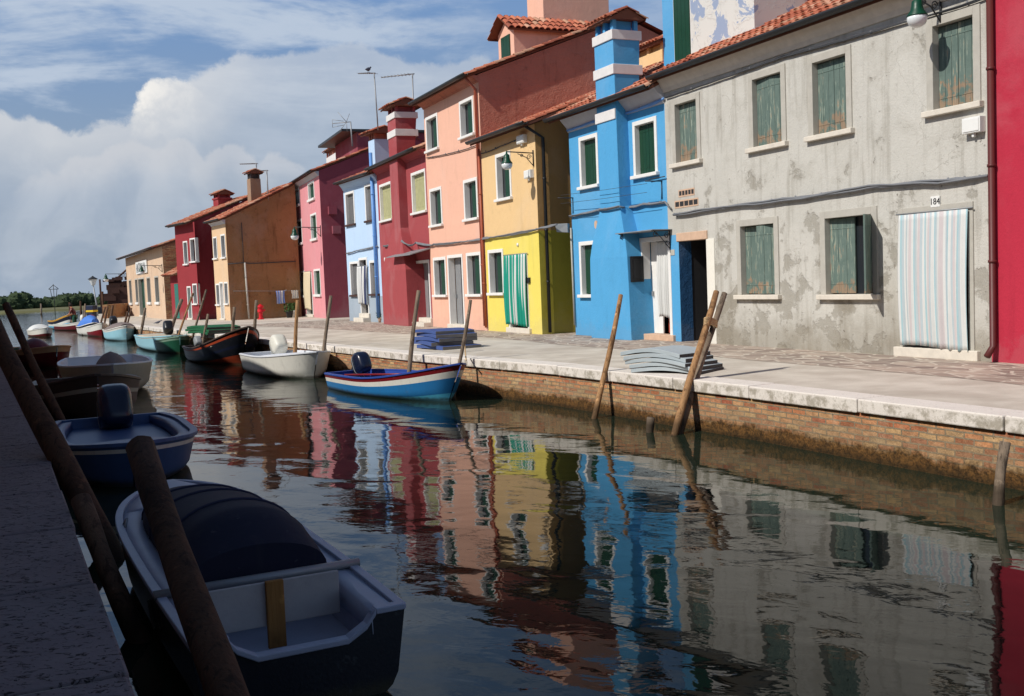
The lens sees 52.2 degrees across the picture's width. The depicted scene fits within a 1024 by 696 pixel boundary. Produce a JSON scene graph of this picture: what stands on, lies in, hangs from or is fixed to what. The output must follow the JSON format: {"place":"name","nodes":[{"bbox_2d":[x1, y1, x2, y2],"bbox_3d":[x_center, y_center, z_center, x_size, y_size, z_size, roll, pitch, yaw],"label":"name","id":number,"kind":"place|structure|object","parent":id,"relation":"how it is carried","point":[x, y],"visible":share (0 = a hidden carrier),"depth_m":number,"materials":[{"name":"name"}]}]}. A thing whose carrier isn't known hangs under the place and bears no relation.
{"place":"outdoors","nodes":[
{"label":"outdoors","id":0,"kind":"place"},
{"bbox_2d":[0,304,106,313],"bbox_3d":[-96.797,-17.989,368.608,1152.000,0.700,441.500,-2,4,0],"label":"marsh island","id":1,"kind":"structure","parent":0,"point":[43,309],"depth_m":193.29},
{"bbox_2d":[0,291,107,310],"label":"woods","id":2,"kind":"object","parent":1,"relation":"on","point":[21,300],"visible":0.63,"depth_m":232.07,"materials":[{"name":"green plant"}]},
{"bbox_2d":[0,367,134,695],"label":"quay wall","id":3,"kind":"structure","parent":0,"point":[56,630],"depth_m":5.29,"materials":[{"name":"stone"}]},
{"bbox_2d":[161,189,247,319],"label":"painted house","id":4,"kind":"structure","parent":0,"point":[194,269],"depth_m":58.87,"materials":[{"name":"red paint"}]},
{"bbox_2d":[182,241,188,265],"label":"window","id":5,"kind":"structure","parent":4,"relation":"in","point":[185,247],"depth_m":59.50,"materials":[{"name":"white glass"}]},
{"bbox_2d":[187,286,192,319],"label":"door","id":6,"kind":"structure","parent":4,"relation":"in","point":[190,316],"depth_m":59.51,"materials":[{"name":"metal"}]},
{"bbox_2d":[189,238,199,262],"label":"window","id":7,"kind":"structure","parent":4,"relation":"in","point":[192,240],"depth_m":58.20,"materials":[{"name":"white glass"}]},
{"bbox_2d":[192,283,200,304],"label":"window","id":8,"kind":"structure","parent":4,"relation":"in","point":[194,286],"depth_m":58.56,"materials":[{"name":"white glass"}]},
{"bbox_2d":[0,0,662,298],"label":"sky","id":9,"kind":"structure","parent":0,"point":[120,120],"materials":[{"name":"blue"}]},
{"bbox_2d":[289,129,424,317],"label":"painted house","id":10,"kind":"structure","parent":0,"point":[319,196],"depth_m":51.84,"materials":[{"name":"pink paint"}]},
{"bbox_2d":[297,218,302,245],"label":"window","id":11,"kind":"structure","parent":10,"relation":"in","point":[299,222],"depth_m":57.43,"materials":[{"name":"white glass"}]},
{"bbox_2d":[291,225,320,239],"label":"street lamp","id":12,"kind":"object","parent":10,"relation":"attached to","point":[294,235],"visible":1,"depth_m":50.98,"materials":[{"name":"metal"}]},
{"bbox_2d":[303,271,312,309],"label":"door curtain","id":13,"kind":"object","parent":10,"relation":"hanging from","point":[307,291],"depth_m":55.43,"materials":[{"name":"beige fabric"}]},
{"bbox_2d":[306,272,313,316],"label":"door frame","id":14,"kind":"structure","parent":10,"relation":"in","point":[308,314],"depth_m":55.71,"materials":[{"name":"stone"}]},
{"bbox_2d":[307,180,314,202],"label":"window","id":15,"kind":"structure","parent":10,"relation":"in","point":[311,192],"depth_m":53.57,"materials":[{"name":"white glass"}]},
{"bbox_2d":[310,212,317,241],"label":"window","id":16,"kind":"structure","parent":10,"relation":"in","point":[313,219],"depth_m":53.55,"materials":[{"name":"white glass"}]},
{"bbox_2d":[313,269,321,296],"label":"window","id":17,"kind":"structure","parent":10,"relation":"in","point":[317,278],"depth_m":53.59,"materials":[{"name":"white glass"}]},
{"bbox_2d":[0,310,1023,695],"bbox_3d":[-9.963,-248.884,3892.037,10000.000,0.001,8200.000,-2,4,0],"label":"water","id":18,"kind":"structure","parent":0,"point":[500,546],"depth_m":8.58,"materials":[{"name":"liquid"}]},
{"bbox_2d":[2,302,65,420],"bbox_3d":[-7.354,0.857,16.686,3.288,3.233,0.162,1,5,44],"label":"mooring post","id":19,"kind":"object","parent":18,"relation":"in","point":[50,399],"visible":0.55,"depth_m":16.99,"materials":[{"name":"brown wood"}]},
{"bbox_2d":[27,324,52,336],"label":"moored boat","id":20,"kind":"object","parent":18,"relation":"on","point":[39,330],"visible":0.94,"depth_m":60.98,"materials":[{"name":"white fabric"}]},
{"bbox_2d":[13,338,70,367],"bbox_3d":[-15.992,0.228,35.243,1.860,1.120,5.500,-5,5,-36],"label":"moored boat","id":21,"kind":"object","parent":18,"relation":"on","point":[45,355],"visible":0.66,"depth_m":33.34,"materials":[{"name":"red wood"}]},
{"bbox_2d":[48,314,71,328],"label":"moored boat","id":22,"kind":"object","parent":18,"relation":"on","point":[65,319],"visible":0.57,"depth_m":73.31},
{"bbox_2d":[0,319,124,561],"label":"mooring post","id":23,"kind":"object","parent":18,"relation":"in","point":[57,452],"visible":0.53,"depth_m":9.75,"materials":[{"name":"brown wood"}]},
{"bbox_2d":[53,322,78,330],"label":"moored boat","id":24,"kind":"object","parent":18,"relation":"on","point":[69,327],"visible":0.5,"depth_m":71.32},
{"bbox_2d":[33,373,141,419],"bbox_3d":[-8.136,0.901,20.083,1.960,1.104,4.490,-4,4,-26],"label":"moored boat","id":25,"kind":"object","parent":18,"relation":"on","point":[75,397],"visible":0.66,"depth_m":18.36,"materials":[{"name":"wood"}]},
{"bbox_2d":[76,314,99,335],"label":"moored boat","id":26,"kind":"object","parent":18,"relation":"on","point":[86,321],"visible":0.66,"depth_m":60.25,"materials":[{"name":"fabric"}]},
{"bbox_2d":[86,305,97,316],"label":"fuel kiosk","id":27,"kind":"object","parent":26,"relation":"attached to","point":[91,310],"visible":0.69,"depth_m":67.32,"materials":[{"name":"yellow paint"}]},
{"bbox_2d":[86,315,107,336],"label":"moored boat","id":28,"kind":"object","parent":18,"relation":"on","point":[95,330],"visible":0.6,"depth_m":58.09,"materials":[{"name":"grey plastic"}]},
{"bbox_2d":[57,351,152,389],"bbox_3d":[-9.707,0.609,24.992,2.140,1.180,5.883,-4,4,-24],"label":"moored boat","id":29,"kind":"object","parent":18,"relation":"on","point":[131,364],"visible":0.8,"depth_m":23.49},
{"bbox_2d":[71,493,151,643],"bbox_3d":[-2.309,1.979,6.608,0.157,1.888,2.192,-5,5,-41],"label":"mooring post","id":30,"kind":"object","parent":18,"relation":"in","point":[131,624],"visible":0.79,"depth_m":6.93,"materials":[{"name":"brown wood"}]},
{"bbox_2d":[98,269,128,313],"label":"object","id":31,"kind":"object","parent":18,"relation":"on","point":[116,289],"visible":0.32,"depth_m":94.98,"materials":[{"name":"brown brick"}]},
{"bbox_2d":[102,316,134,340],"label":"moored boat","id":32,"kind":"object","parent":18,"relation":"on","point":[115,330],"visible":0.94,"depth_m":51.42,"materials":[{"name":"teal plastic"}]},
{"bbox_2d":[55,383,197,486],"bbox_3d":[-5.392,1.220,14.307,1.810,1.261,5.545,-4,4,-24],"label":"moored boat","id":33,"kind":"object","parent":18,"relation":"on","point":[105,436],"visible":0.75,"depth_m":14.22,"materials":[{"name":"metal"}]},
{"bbox_2d":[134,333,186,351],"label":"moored boat","id":34,"kind":"object","parent":18,"relation":"on","point":[145,341],"visible":0.56,"depth_m":40.99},
{"bbox_2d":[154,320,193,353],"bbox_3d":[-13.308,-0.370,40.966,1.540,1.361,5.633,-4,4,-23],"label":"moored boat","id":35,"kind":"object","parent":18,"relation":"on","point":[171,344],"visible":0.65,"depth_m":38.85,"materials":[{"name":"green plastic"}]},
{"bbox_2d":[125,435,249,695],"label":"mooring post","id":36,"kind":"object","parent":18,"relation":"in","point":[215,660],"visible":1,"depth_m":5.11,"materials":[{"name":"brown wood"}]},
{"bbox_2d":[189,289,206,344],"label":"mooring post","id":37,"kind":"object","parent":18,"relation":"in","point":[198,316],"visible":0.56,"depth_m":39.20,"materials":[{"name":"brown wood"}]},
{"bbox_2d":[182,326,258,364],"bbox_3d":[-9.122,-0.048,33.094,1.950,1.400,5.772,-4,4,-30],"label":"moored boat","id":38,"kind":"object","parent":18,"relation":"on","point":[228,347],"visible":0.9,"depth_m":31.44,"materials":[{"name":"black wood"}]},
{"bbox_2d":[115,479,405,695],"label":"moored boat","id":39,"kind":"object","parent":18,"relation":"on","point":[302,610],"visible":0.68,"depth_m":6.02,"materials":[{"name":"plastic"}]},
{"bbox_2d":[239,334,330,378],"bbox_3d":[-6.001,0.311,27.538,1.730,1.236,5.260,-4,4,-30],"label":"moored boat","id":40,"kind":"object","parent":18,"relation":"on","point":[279,360],"visible":0.97,"depth_m":25.96,"materials":[{"name":"grey plastic"}]},
{"bbox_2d":[293,300,299,352],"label":"mooring post","id":41,"kind":"object","parent":18,"relation":"in","point":[296,327],"visible":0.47,"depth_m":28.27,"materials":[{"name":"brown wood"}]},
{"bbox_2d":[322,296,332,375],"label":"mooring post","id":42,"kind":"object","parent":18,"relation":"in","point":[327,325],"visible":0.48,"depth_m":26.47,"materials":[{"name":"brown wood"}]},
{"bbox_2d":[324,351,466,400],"bbox_3d":[-2.438,0.642,21.358,1.580,1.001,5.534,-5,4,-33],"label":"moored boat","id":43,"kind":"object","parent":18,"relation":"on","point":[361,377],"visible":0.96,"depth_m":20.03,"materials":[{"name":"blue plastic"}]},
{"bbox_2d":[407,290,420,371],"bbox_3d":[-2.140,0.347,21.813,0.114,3.090,0.846,1,5,37],"label":"mooring post","id":44,"kind":"object","parent":18,"relation":"in","point":[411,346],"visible":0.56,"depth_m":21.88,"materials":[{"name":"brown wood"}]},
{"bbox_2d":[452,300,471,398],"bbox_3d":[-1.047,0.529,20.027,0.102,2.875,1.068,0,5,36],"label":"mooring post","id":45,"kind":"object","parent":18,"relation":"in","point":[464,334],"visible":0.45,"depth_m":20.16,"materials":[{"name":"brown wood"}]},
{"bbox_2d":[591,294,622,418],"bbox_3d":[1.405,0.641,16.451,0.117,2.936,1.499,0,5,36],"label":"mooring post","id":46,"kind":"object","parent":18,"relation":"in","point":[596,408],"visible":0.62,"depth_m":16.56,"materials":[{"name":"brown wood"}]},
{"bbox_2d":[646,417,654,432],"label":"mooring post","id":47,"kind":"object","parent":18,"relation":"in","point":[650,422],"visible":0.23,"depth_m":14.59,"materials":[{"name":"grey wood"}]},
{"bbox_2d":[671,290,718,435],"bbox_3d":[2.394,0.715,14.493,0.126,2.978,1.916,1,5,41],"label":"mooring post","id":48,"kind":"object","parent":18,"relation":"in","point":[688,382],"visible":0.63,"depth_m":14.62,"materials":[{"name":"brown wood"}]},
{"bbox_2d":[679,292,726,433],"bbox_3d":[2.503,0.715,14.651,0.116,2.941,2.099,1,5,41],"label":"mooring post","id":49,"kind":"object","parent":18,"relation":"in","point":[712,329],"visible":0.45,"depth_m":14.88,"materials":[{"name":"brown wood"}]},
{"bbox_2d":[992,441,1010,505],"bbox_3d":[4.360,1.649,9.432,0.546,1.581,0.123,-5,5,-37],"label":"mooring post","id":50,"kind":"object","parent":18,"relation":"in","point":[998,498],"visible":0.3,"depth_m":9.47,"materials":[{"name":"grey wood"}]},
{"bbox_2d":[97,318,1023,490],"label":"quay wall","id":51,"kind":"structure","parent":0,"point":[956,440],"depth_m":13.27,"materials":[{"name":"brick"}]},
{"bbox_2d":[97,314,1023,410],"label":"pavement","id":52,"kind":"structure","parent":0,"point":[962,391],"depth_m":16.05,"materials":[{"name":"stone"}]},
{"bbox_2d":[102,303,128,318],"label":"brick parapet","id":53,"kind":"structure","parent":52,"relation":"on","point":[120,310],"depth_m":76.11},
{"bbox_2d":[116,238,176,318],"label":"house","id":54,"kind":"structure","parent":52,"relation":"on","point":[149,289],"depth_m":67.73,"materials":[{"name":"paint"}]},
{"bbox_2d":[138,277,146,316],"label":"door","id":55,"kind":"structure","parent":54,"relation":"in","point":[141,286],"depth_m":73.97,"materials":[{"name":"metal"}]},
{"bbox_2d":[154,276,159,304],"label":"window","id":56,"kind":"structure","parent":54,"relation":"in","point":[156,282],"depth_m":66.45,"materials":[{"name":"white glass"}]},
{"bbox_2d":[185,324,240,334],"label":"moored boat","id":57,"kind":"object","parent":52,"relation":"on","point":[217,329],"visible":0.73,"depth_m":37.84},
{"bbox_2d":[203,168,301,319],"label":"painted house","id":58,"kind":"structure","parent":52,"relation":"on","point":[255,252],"depth_m":55.52,"materials":[{"name":"orange paint"}]},
{"bbox_2d":[219,282,225,319],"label":"door","id":59,"kind":"structure","parent":58,"relation":"in","point":[221,288],"depth_m":55.95,"materials":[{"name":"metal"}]},
{"bbox_2d":[220,234,226,258],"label":"window","id":60,"kind":"structure","parent":58,"relation":"in","point":[222,237],"depth_m":55.17,"materials":[{"name":"white glass"}]},
{"bbox_2d":[414,327,480,349],"bbox_3d":[-1.542,-0.220,24.213,1.185,0.481,1.374,-5,4,-32],"label":"mat stack","id":61,"kind":"object","parent":52,"relation":"on","point":[444,338],"visible":0.88,"depth_m":23.81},
{"bbox_2d":[408,0,662,330],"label":"painted house","id":62,"kind":"structure","parent":52,"relation":"on","point":[546,61],"depth_m":33.16,"materials":[{"name":"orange paint"}]},
{"bbox_2d":[424,112,439,153],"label":"window","id":63,"kind":"structure","parent":62,"relation":"in","point":[432,137],"depth_m":35.75,"materials":[{"name":"white stone"}]},
{"bbox_2d":[428,186,443,227],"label":"window","id":64,"kind":"structure","parent":62,"relation":"in","point":[436,210],"depth_m":35.85,"materials":[{"name":"white stone"}]},
{"bbox_2d":[432,257,447,296],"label":"window","id":65,"kind":"structure","parent":62,"relation":"in","point":[439,263],"depth_m":35.97,"materials":[{"name":"white stone"}]},
{"bbox_2d":[447,254,465,327],"bbox_3d":[-1.506,-1.867,34.333,0.840,2.417,1.625,-4,4,-23],"label":"door","id":66,"kind":"structure","parent":62,"relation":"in","point":[453,293],"depth_m":34.71,"materials":[{"name":"wood"}]},
{"bbox_2d":[457,95,474,140],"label":"window","id":67,"kind":"structure","parent":62,"relation":"in","point":[466,118],"depth_m":32.68,"materials":[{"name":"white stone"}]},
{"bbox_2d":[462,177,478,221],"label":"window","id":68,"kind":"structure","parent":62,"relation":"in","point":[470,194],"depth_m":32.87,"materials":[{"name":"white stone"}]},
{"bbox_2d":[465,252,481,296],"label":"window","id":69,"kind":"structure","parent":62,"relation":"in","point":[473,270],"depth_m":33.04,"materials":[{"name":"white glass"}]},
{"bbox_2d":[238,319,1023,384],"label":"stone paving","id":70,"kind":"structure","parent":52,"relation":"on","point":[1011,373],"depth_m":18.21,"materials":[{"name":"stone"}]},
{"bbox_2d":[333,125,388,321],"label":"painted house","id":71,"kind":"structure","parent":70,"relation":"on","point":[360,195],"depth_m":43.73,"materials":[{"name":"blue paint"}]},
{"bbox_2d":[344,190,355,226],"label":"window","id":72,"kind":"structure","parent":71,"relation":"in","point":[349,196],"depth_m":45.62,"materials":[{"name":"white glass"}]},
{"bbox_2d":[349,261,358,296],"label":"window","id":73,"kind":"structure","parent":71,"relation":"in","point":[353,265],"depth_m":45.82,"materials":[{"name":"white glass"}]},
{"bbox_2d":[353,257,370,321],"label":"door","id":74,"kind":"structure","parent":71,"relation":"in","point":[365,316],"depth_m":44.33,"materials":[{"name":"metal"}]},
{"bbox_2d":[357,265,367,304],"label":"door curtain","id":75,"kind":"object","parent":71,"relation":"hanging from","point":[362,286],"depth_m":44.22,"materials":[{"name":"white fabric"}]},
{"bbox_2d":[364,183,371,222],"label":"window","id":76,"kind":"structure","parent":71,"relation":"in","point":[367,191],"depth_m":43.47,"materials":[{"name":"white glass"}]},
{"bbox_2d":[368,260,379,295],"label":"window","id":77,"kind":"structure","parent":71,"relation":"in","point":[371,263],"depth_m":43.55,"materials":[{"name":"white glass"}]},
{"bbox_2d":[364,96,457,326],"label":"painted house","id":78,"kind":"structure","parent":70,"relation":"on","point":[400,172],"depth_m":38.28,"materials":[{"name":"red paint"}]},
{"bbox_2d":[378,181,391,222],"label":"window","id":79,"kind":"structure","parent":78,"relation":"in","point":[384,189],"depth_m":41.48,"materials":[{"name":"yellow glass"}]},
{"bbox_2d":[410,168,427,215],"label":"window","id":80,"kind":"structure","parent":78,"relation":"in","point":[418,178],"depth_m":37.37,"materials":[{"name":"yellow glass"}]},
{"bbox_2d":[416,260,432,326],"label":"door","id":81,"kind":"structure","parent":78,"relation":"in","point":[427,321],"depth_m":37.48,"materials":[{"name":"metal"}]},
{"bbox_2d":[383,224,557,246],"bbox_3d":[-2.154,-3.584,34.264,0.437,0.393,15.859,-4,4,-23],"label":"wall cable","id":82,"kind":"object","parent":78,"relation":"attached to","point":[486,237],"depth_m":31.60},
{"bbox_2d":[465,90,595,333],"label":"painted house","id":83,"kind":"structure","parent":70,"relation":"on","point":[523,194],"depth_m":28.67,"materials":[{"name":"yellow paint"}]},
{"bbox_2d":[486,249,503,295],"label":"window","id":84,"kind":"structure","parent":83,"relation":"in","point":[495,266],"depth_m":31.42,"materials":[{"name":"stone"}]},
{"bbox_2d":[494,150,512,202],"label":"window","id":85,"kind":"structure","parent":83,"relation":"in","point":[503,180],"depth_m":30.48,"materials":[{"name":"green wood"}]},
{"bbox_2d":[503,253,528,326],"bbox_3d":[0.101,-1.644,29.685,0.126,2.060,1.645,-4,4,-24],"label":"door curtain","id":86,"kind":"object","parent":83,"relation":"hanging from","point":[514,287],"depth_m":29.65,"materials":[{"name":"teal fabric"}]},
{"bbox_2d":[501,150,533,169],"bbox_3d":[0.156,-5.049,28.022,0.956,0.530,0.310,-4,4,-24],"label":"street lamp","id":87,"kind":"object","parent":83,"relation":"attached to","point":[507,163],"visible":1,"depth_m":27.84,"materials":[{"name":"metal"}]},
{"bbox_2d":[506,254,531,333],"bbox_3d":[0.263,-1.543,29.724,0.340,2.225,1.615,-4,4,-24],"label":"door","id":88,"kind":"structure","parent":83,"relation":"in","point":[512,328],"depth_m":29.12,"materials":[{"name":"stone"}]},
{"bbox_2d":[542,0,691,340],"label":"painted house","id":89,"kind":"structure","parent":70,"relation":"on","point":[617,154],"depth_m":24.55,"materials":[{"name":"blue paint"}]},
{"bbox_2d":[556,223,575,324],"bbox_3d":[1.418,-1.931,27.493,0.445,2.670,0.177,-1,4,16],"label":"drainpipe","id":90,"kind":"object","parent":89,"relation":"attached to","point":[565,227],"visible":0.85,"depth_m":27.38,"materials":[{"name":"grey plastic"}]},
{"bbox_2d":[577,241,592,297],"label":"window","id":91,"kind":"structure","parent":89,"relation":"in","point":[585,247],"depth_m":27.01,"materials":[{"name":"stone"}]},
{"bbox_2d":[577,133,599,190],"bbox_3d":[1.992,-4.698,26.367,0.285,1.337,1.077,-4,4,-25],"label":"window","id":92,"kind":"structure","parent":89,"relation":"in","point":[588,144],"depth_m":26.52,"materials":[{"name":"green wood"}]},
{"bbox_2d":[566,97,664,131],"bbox_3d":[2.393,-5.571,25.107,0.058,0.118,4.577,-4,4,-25],"label":"wall cable","id":93,"kind":"object","parent":89,"relation":"attached to","point":[631,111],"depth_m":24.15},
{"bbox_2d":[569,201,671,217],"bbox_3d":[2.355,-3.280,25.126,0.393,0.274,4.759,-4,4,-25],"label":"wall cable","id":94,"kind":"object","parent":89,"relation":"attached to","point":[633,206],"depth_m":24.51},
{"bbox_2d":[630,116,659,179],"bbox_3d":[3.095,-4.580,23.944,0.285,1.323,1.126,-4,4,-25],"label":"window","id":95,"kind":"structure","parent":89,"relation":"in","point":[644,131],"depth_m":24.08,"materials":[{"name":"green wood"}]},
{"bbox_2d":[639,235,675,340],"bbox_3d":[3.615,-1.378,24.020,0.840,2.363,1.479,-4,4,-25],"label":"door","id":96,"kind":"structure","parent":89,"relation":"in","point":[659,322],"depth_m":24.26,"materials":[{"name":"metal"}]},
{"bbox_2d":[656,240,669,317],"bbox_3d":[3.480,-1.551,23.688,0.103,1.778,0.764,-4,4,-25],"label":"door curtain","id":97,"kind":"object","parent":89,"relation":"hanging from","point":[662,280],"depth_m":23.74,"materials":[{"name":"white fabric"}]},
{"bbox_2d":[645,0,991,361],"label":"painted house","id":98,"kind":"structure","parent":70,"relation":"on","point":[904,102],"depth_m":18.75,"materials":[{"name":"grey paint"}]},
{"bbox_2d":[669,91,702,168],"bbox_3d":[3.786,-4.664,22.431,0.285,1.484,1.163,-4,4,-24],"label":"window","id":99,"kind":"structure","parent":98,"relation":"in","point":[685,110],"depth_m":22.54,"materials":[{"name":"green wood"}]},
{"bbox_2d":[733,216,781,298],"bbox_3d":[4.863,-1.750,20.494,0.285,1.582,1.401,-4,4,-24],"label":"window","id":100,"kind":"structure","parent":98,"relation":"in","point":[757,239],"depth_m":20.41,"materials":[{"name":"green wood"}]},
{"bbox_2d":[745,63,788,153],"bbox_3d":[4.915,-4.555,19.948,0.285,1.521,1.208,-4,4,-24],"label":"window","id":101,"kind":"structure","parent":98,"relation":"in","point":[767,115],"depth_m":19.97,"materials":[{"name":"green wood"}]},
{"bbox_2d":[665,0,980,98],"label":"wall cable","id":102,"kind":"object","parent":98,"relation":"attached to","point":[873,31],"depth_m":18.26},
{"bbox_2d":[803,44,854,141],"bbox_3d":[5.629,-4.461,18.380,0.285,1.506,1.206,-4,4,-24],"label":"window","id":103,"kind":"structure","parent":98,"relation":"in","point":[829,73],"depth_m":18.46,"materials":[{"name":"green wood"}]},
{"bbox_2d":[672,174,987,215],"bbox_3d":[5.274,-2.748,19.160,0.076,0.147,8.317,-4,4,-24],"label":"wall cable","id":104,"kind":"object","parent":98,"relation":"attached to","point":[908,183],"depth_m":18.12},
{"bbox_2d":[816,206,880,299],"bbox_3d":[5.764,-1.620,18.064,0.640,1.573,1.625,-4,4,-24],"label":"window","id":105,"kind":"structure","parent":98,"relation":"in","point":[848,237],"depth_m":18.29,"materials":[{"name":"green wood"}]},
{"bbox_2d":[906,0,941,27],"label":"street lamp","id":106,"kind":"object","parent":98,"relation":"attached to","point":[917,16],"visible":1,"depth_m":15.75,"materials":[{"name":"metal"}]},
{"bbox_2d":[896,207,972,351],"bbox_3d":[6.608,-1.060,16.420,0.090,2.193,1.541,-4,4,-24],"label":"door curtain","id":107,"kind":"object","parent":98,"relation":"hanging from","point":[932,259],"depth_m":16.38,"materials":[{"name":"white fabric"}]},
{"bbox_2d":[893,201,980,360],"bbox_3d":[6.765,-1.043,16.499,0.340,2.413,1.694,-4,4,-24],"label":"door","id":108,"kind":"structure","parent":98,"relation":"in","point":[918,351],"depth_m":16.01,"materials":[{"name":"stone"}]},
{"bbox_2d":[921,3,983,117],"bbox_3d":[6.755,-4.346,15.904,0.285,1.506,1.125,-4,4,-24],"label":"window","id":109,"kind":"structure","parent":98,"relation":"in","point":[953,44],"depth_m":15.96,"materials":[{"name":"green wood"}]},
{"bbox_2d":[984,0,1023,363],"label":"painted house","id":110,"kind":"structure","parent":70,"relation":"on","point":[1005,74],"depth_m":15.15,"materials":[{"name":"red paint"}]},
{"bbox_2d":[620,345,723,373],"bbox_3d":[2.492,0.177,16.142,1.357,0.406,1.056,1,5,40],"label":"mat stack","id":111,"kind":"object","parent":52,"relation":"on","point":[676,358],"visible":0.88,"depth_m":15.83,"materials":[{"name":"fabric"}]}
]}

